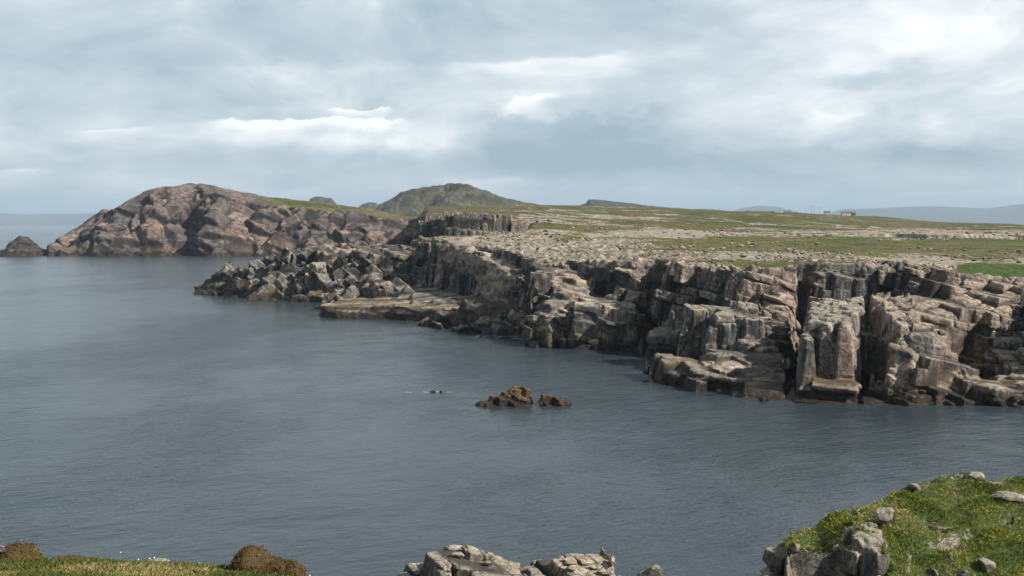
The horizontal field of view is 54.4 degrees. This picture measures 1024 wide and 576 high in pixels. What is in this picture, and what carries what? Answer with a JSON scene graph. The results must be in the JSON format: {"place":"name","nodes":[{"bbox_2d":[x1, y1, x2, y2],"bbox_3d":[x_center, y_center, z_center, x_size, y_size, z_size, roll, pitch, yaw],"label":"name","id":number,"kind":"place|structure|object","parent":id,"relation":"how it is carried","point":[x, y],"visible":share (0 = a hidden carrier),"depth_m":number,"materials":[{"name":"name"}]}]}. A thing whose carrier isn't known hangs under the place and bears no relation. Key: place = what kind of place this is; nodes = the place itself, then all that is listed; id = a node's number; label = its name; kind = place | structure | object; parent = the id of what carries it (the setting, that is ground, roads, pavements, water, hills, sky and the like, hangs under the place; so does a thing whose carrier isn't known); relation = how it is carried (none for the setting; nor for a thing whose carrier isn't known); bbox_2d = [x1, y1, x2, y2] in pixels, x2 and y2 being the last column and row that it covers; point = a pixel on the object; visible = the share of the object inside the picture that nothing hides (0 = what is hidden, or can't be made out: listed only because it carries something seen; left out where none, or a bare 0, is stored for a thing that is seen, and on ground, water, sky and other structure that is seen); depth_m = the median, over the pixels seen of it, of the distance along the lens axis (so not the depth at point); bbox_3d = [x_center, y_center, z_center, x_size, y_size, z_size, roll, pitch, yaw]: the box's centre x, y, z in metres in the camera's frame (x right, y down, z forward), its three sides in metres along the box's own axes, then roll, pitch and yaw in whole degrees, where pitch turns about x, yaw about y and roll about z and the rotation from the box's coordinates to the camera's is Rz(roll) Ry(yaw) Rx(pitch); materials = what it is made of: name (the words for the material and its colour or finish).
{"place":"outdoors","nodes":[
{"label":"outdoors","id":0,"kind":"place"},
{"bbox_2d":[0,213,94,225],"bbox_3d":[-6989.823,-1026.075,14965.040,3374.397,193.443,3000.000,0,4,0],"label":"mountains","id":1,"kind":"structure","parent":0,"point":[77,219],"depth_m":14021.97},
{"bbox_2d":[0,555,312,575],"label":"grass","id":2,"kind":"structure","parent":0,"point":[71,566],"depth_m":13.23,"materials":[{"name":"green plant"}]},
{"bbox_2d":[47,183,537,256],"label":"headland","id":3,"kind":"structure","parent":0,"point":[193,219],"depth_m":652.24,"materials":[{"name":"stone"}]},
{"bbox_2d":[309,197,335,203],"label":"hill","id":4,"kind":"structure","parent":0,"point":[323,200],"depth_m":2574.94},
{"bbox_2d":[359,202,377,208],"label":"hill","id":5,"kind":"structure","parent":0,"point":[371,205],"depth_m":2769.97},
{"bbox_2d":[374,183,538,216],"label":"heather hill","id":6,"kind":"structure","parent":0,"point":[415,202],"depth_m":1421.88,"materials":[{"name":"green plant"}]},
{"bbox_2d":[0,226,1023,575],"bbox_3d":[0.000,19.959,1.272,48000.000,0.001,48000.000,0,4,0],"label":"sea","id":7,"kind":"structure","parent":0,"point":[152,406],"depth_m":91.55,"materials":[{"name":"liquid"}]},
{"bbox_2d":[0,235,46,256],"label":"rocky islet","id":8,"kind":"object","parent":7,"relation":"in","point":[19,245],"visible":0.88,"depth_m":633.13,"materials":[{"name":"grey stone"}]},
{"bbox_2d":[194,244,416,301],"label":"rock outcrop","id":9,"kind":"object","parent":7,"relation":"in","point":[290,274],"visible":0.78,"depth_m":268.38,"materials":[{"name":"stone"}]},
{"bbox_2d":[297,242,423,282],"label":"rock outcrop","id":10,"kind":"object","parent":9,"relation":"on","point":[396,259],"visible":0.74,"depth_m":267.47,"materials":[{"name":"stone"}]},
{"bbox_2d":[315,272,415,308],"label":"rock outcrop","id":11,"kind":"object","parent":7,"relation":"in","point":[373,285],"visible":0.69,"depth_m":232.59,"materials":[{"name":"stone"}]},
{"bbox_2d":[318,288,488,321],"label":"rock outcrop","id":12,"kind":"object","parent":7,"relation":"in","point":[401,306],"visible":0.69,"depth_m":212.22,"materials":[{"name":"stone"}]},
{"bbox_2d":[475,386,533,407],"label":"sea rock","id":13,"kind":"object","parent":7,"relation":"in","point":[517,396],"visible":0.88,"depth_m":110.29,"materials":[{"name":"brown stone"}]},
{"bbox_2d":[539,394,570,406],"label":"sea rock","id":14,"kind":"object","parent":7,"relation":"in","point":[548,400],"visible":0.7,"depth_m":110.34,"materials":[{"name":"brown stone"}]},
{"bbox_2d":[0,0,1023,213],"label":"sky","id":15,"kind":"structure","parent":0,"point":[805,106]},
{"bbox_2d":[582,199,667,207],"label":"table hill","id":16,"kind":"structure","parent":0,"point":[592,202],"depth_m":2553.62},
{"bbox_2d":[353,217,1023,407],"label":"sea cliff","id":17,"kind":"structure","parent":0,"point":[699,278],"depth_m":173.21,"materials":[{"name":"stone"}]},
{"bbox_2d":[421,211,514,236],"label":"rock outcrop","id":18,"kind":"object","parent":17,"relation":"on","point":[459,223],"visible":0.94,"depth_m":320.78,"materials":[{"name":"stone"}]},
{"bbox_2d":[433,235,522,303],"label":"rock outcrop","id":19,"kind":"object","parent":17,"relation":"on","point":[495,277],"visible":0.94,"depth_m":215.83,"materials":[{"name":"stone"}]},
{"bbox_2d":[524,262,556,325],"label":"rock outcrop","id":20,"kind":"object","parent":17,"relation":"on","point":[539,277],"visible":0.74,"depth_m":176.57,"materials":[{"name":"stone"}]},
{"bbox_2d":[525,288,573,347],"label":"rock outcrop","id":21,"kind":"object","parent":17,"relation":"on","point":[548,320],"visible":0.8,"depth_m":164.92,"materials":[{"name":"stone"}]},
{"bbox_2d":[552,263,594,301],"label":"rock outcrop","id":22,"kind":"object","parent":17,"relation":"on","point":[572,285],"visible":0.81,"depth_m":177.71,"materials":[{"name":"stone"}]},
{"bbox_2d":[565,281,639,348],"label":"rock outcrop","id":23,"kind":"object","parent":17,"relation":"on","point":[589,313],"visible":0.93,"depth_m":160.17,"materials":[{"name":"stone"}]},
{"bbox_2d":[645,306,682,355],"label":"rock outcrop","id":24,"kind":"object","parent":17,"relation":"on","point":[658,339],"visible":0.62,"depth_m":152.06,"materials":[{"name":"stone"}]},
{"bbox_2d":[657,259,681,326],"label":"rock outcrop","id":25,"kind":"object","parent":17,"relation":"on","point":[677,287],"visible":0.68,"depth_m":157.53,"materials":[{"name":"stone"}]},
{"bbox_2d":[676,304,722,360],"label":"rock outcrop","id":26,"kind":"object","parent":17,"relation":"on","point":[692,323],"visible":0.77,"depth_m":138.16,"materials":[{"name":"stone"}]},
{"bbox_2d":[649,335,793,390],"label":"rock outcrop","id":27,"kind":"object","parent":17,"relation":"on","point":[748,356],"visible":0.88,"depth_m":125.21,"materials":[{"name":"stone"}]},
{"bbox_2d":[699,294,767,360],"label":"rock outcrop","id":28,"kind":"object","parent":17,"relation":"on","point":[726,328],"visible":0.84,"depth_m":132.12,"materials":[{"name":"stone"}]},
{"bbox_2d":[468,212,1021,268],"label":"scree","id":29,"kind":"structure","parent":17,"relation":"on","point":[984,258],"depth_m":225.32,"materials":[{"name":"stone"}]},
{"bbox_2d":[736,268,802,364],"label":"rock outcrop","id":30,"kind":"object","parent":17,"relation":"on","point":[782,302],"visible":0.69,"depth_m":143.84,"materials":[{"name":"stone"}]},
{"bbox_2d":[790,295,868,398],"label":"rock outcrop","id":31,"kind":"object","parent":17,"relation":"on","point":[835,332],"visible":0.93,"depth_m":116.12,"materials":[{"name":"stone"}]},
{"bbox_2d":[814,265,878,322],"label":"rock outcrop","id":32,"kind":"object","parent":17,"relation":"on","point":[841,284],"visible":0.52,"depth_m":147.89,"materials":[{"name":"stone"}]},
{"bbox_2d":[866,292,1006,398],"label":"rock outcrop","id":33,"kind":"object","parent":17,"relation":"on","point":[902,343],"visible":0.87,"depth_m":114.68,"materials":[{"name":"stone"}]},
{"bbox_2d":[910,278,1023,377],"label":"rock outcrop","id":34,"kind":"object","parent":17,"relation":"on","point":[969,317],"visible":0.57,"depth_m":134.24,"materials":[{"name":"stone"}]},
{"bbox_2d":[514,205,1023,233],"bbox_3d":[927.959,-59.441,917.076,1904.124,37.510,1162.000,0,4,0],"label":"plateau","id":35,"kind":"structure","parent":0,"point":[710,219],"depth_m":494.75,"materials":[{"name":"green plant"}]},
{"bbox_2d":[841,210,850,215],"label":"house","id":36,"kind":"structure","parent":35,"relation":"on","point":[846,213],"depth_m":934.78,"materials":[{"name":"paint"}]},
{"bbox_2d":[734,204,1023,224],"bbox_3d":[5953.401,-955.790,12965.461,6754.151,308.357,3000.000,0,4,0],"label":"mountains","id":37,"kind":"structure","parent":0,"point":[1012,214],"depth_m":12260.03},
{"bbox_2d":[759,471,1023,575],"bbox_3d":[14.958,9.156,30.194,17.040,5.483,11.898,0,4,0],"label":"grassy knoll","id":38,"kind":"structure","parent":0,"point":[860,553],"depth_m":29.02,"materials":[{"name":"green plant"}]},
{"bbox_2d":[787,542,800,554],"bbox_3d":[8.179,7.538,28.813,0.384,0.396,0.312,0,4,0],"label":"boulder","id":39,"kind":"object","parent":38,"relation":"on","point":[794,548],"visible":1,"depth_m":28.74,"materials":[{"name":"grey stone"}]},
{"bbox_2d":[866,522,877,528],"bbox_3d":[10.574,7.130,29.501,0.506,0.386,0.363,-1,4,-19],"label":"boulder","id":40,"kind":"object","parent":38,"relation":"on","point":[871,524],"visible":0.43,"depth_m":29.39,"materials":[{"name":"grey stone"}]},
{"bbox_2d":[873,507,893,525],"bbox_3d":[11.085,6.823,29.689,0.596,0.601,0.532,0,4,0],"label":"boulder","id":41,"kind":"object","parent":38,"relation":"on","point":[883,516],"visible":1,"depth_m":29.53,"materials":[{"name":"grey stone"}]},
{"bbox_2d":[906,483,920,489],"bbox_3d":[13.101,6.486,32.483,0.459,0.227,0.450,0,4,0],"label":"boulder","id":42,"kind":"object","parent":38,"relation":"on","point":[912,486],"visible":1,"depth_m":32.37,"materials":[{"name":"grey stone"}]},
{"bbox_2d":[929,568,938,575],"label":"boulder","id":43,"kind":"object","parent":38,"relation":"on","point":[933,572],"visible":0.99,"depth_m":27.86,"materials":[{"name":"grey stone"}]},
{"bbox_2d":[957,570,968,575],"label":"boulder","id":44,"kind":"object","parent":38,"relation":"on","point":[964,573],"visible":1,"depth_m":27.45,"materials":[{"name":"grey stone"}]},
{"bbox_2d":[965,472,984,478],"bbox_3d":[15.506,6.318,33.368,0.723,0.337,0.556,0,4,0],"label":"boulder","id":45,"kind":"object","parent":38,"relation":"on","point":[973,475],"visible":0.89,"depth_m":33.24,"materials":[{"name":"beige stone"}]},
{"bbox_2d":[978,557,995,572],"bbox_3d":[13.462,7.869,28.155,0.531,0.454,0.508,0,4,0],"label":"boulder","id":46,"kind":"object","parent":38,"relation":"on","point":[988,565],"visible":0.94,"depth_m":27.96,"materials":[{"name":"grey stone"}]},
{"bbox_2d":[991,491,1023,502],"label":"boulder","id":47,"kind":"object","parent":38,"relation":"on","point":[1011,496],"visible":0.96,"depth_m":31.39,"materials":[{"name":"grey stone"}]},
{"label":"grassy bank","id":48,"kind":"structure","parent":0,"visible":0},
{"bbox_2d":[0,540,45,560],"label":"heather hummock","id":49,"kind":"object","parent":48,"relation":"on","point":[22,550],"visible":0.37,"depth_m":14.20,"materials":[{"name":"brown plant"}]},
{"bbox_2d":[0,545,4,552],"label":"stone","id":50,"kind":"object","parent":49,"relation":"on","point":[2,549],"visible":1,"depth_m":14.04,"materials":[{"name":"grey stone"}]},
{"bbox_2d":[53,554,91,559],"bbox_3d":[-6.350,3.969,14.301,0.817,0.201,0.720,0,4,0],"label":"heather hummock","id":51,"kind":"object","parent":48,"relation":"on","point":[70,556],"visible":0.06,"depth_m":14.51,"materials":[{"name":"brown plant"}]},
{"bbox_2d":[150,558,168,562],"bbox_3d":[-5.084,3.927,14.330,0.315,0.070,0.127,0,4,0],"label":"stone","id":52,"kind":"object","parent":48,"relation":"on","point":[161,559],"visible":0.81,"depth_m":14.31,"materials":[{"name":"grey stone"}]},
{"bbox_2d":[227,544,307,575],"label":"heather hummock","id":53,"kind":"object","parent":48,"relation":"on","point":[250,557],"visible":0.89,"depth_m":14.04,"materials":[{"name":"brown plant"}]},
{"bbox_2d":[397,545,519,575],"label":"rock outcrop","id":54,"kind":"object","parent":48,"relation":"on","point":[458,560],"visible":1,"depth_m":17.20,"materials":[{"name":"grey stone"}]},
{"bbox_2d":[520,545,618,575],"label":"rock outcrop","id":55,"kind":"object","parent":48,"relation":"on","point":[578,564],"visible":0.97,"depth_m":17.65,"materials":[{"name":"grey stone"}]},
{"bbox_2d":[637,563,664,575],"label":"boulder","id":56,"kind":"object","parent":48,"relation":"on","point":[655,569],"visible":1,"depth_m":17.73,"materials":[{"name":"grey stone"}]}
]}

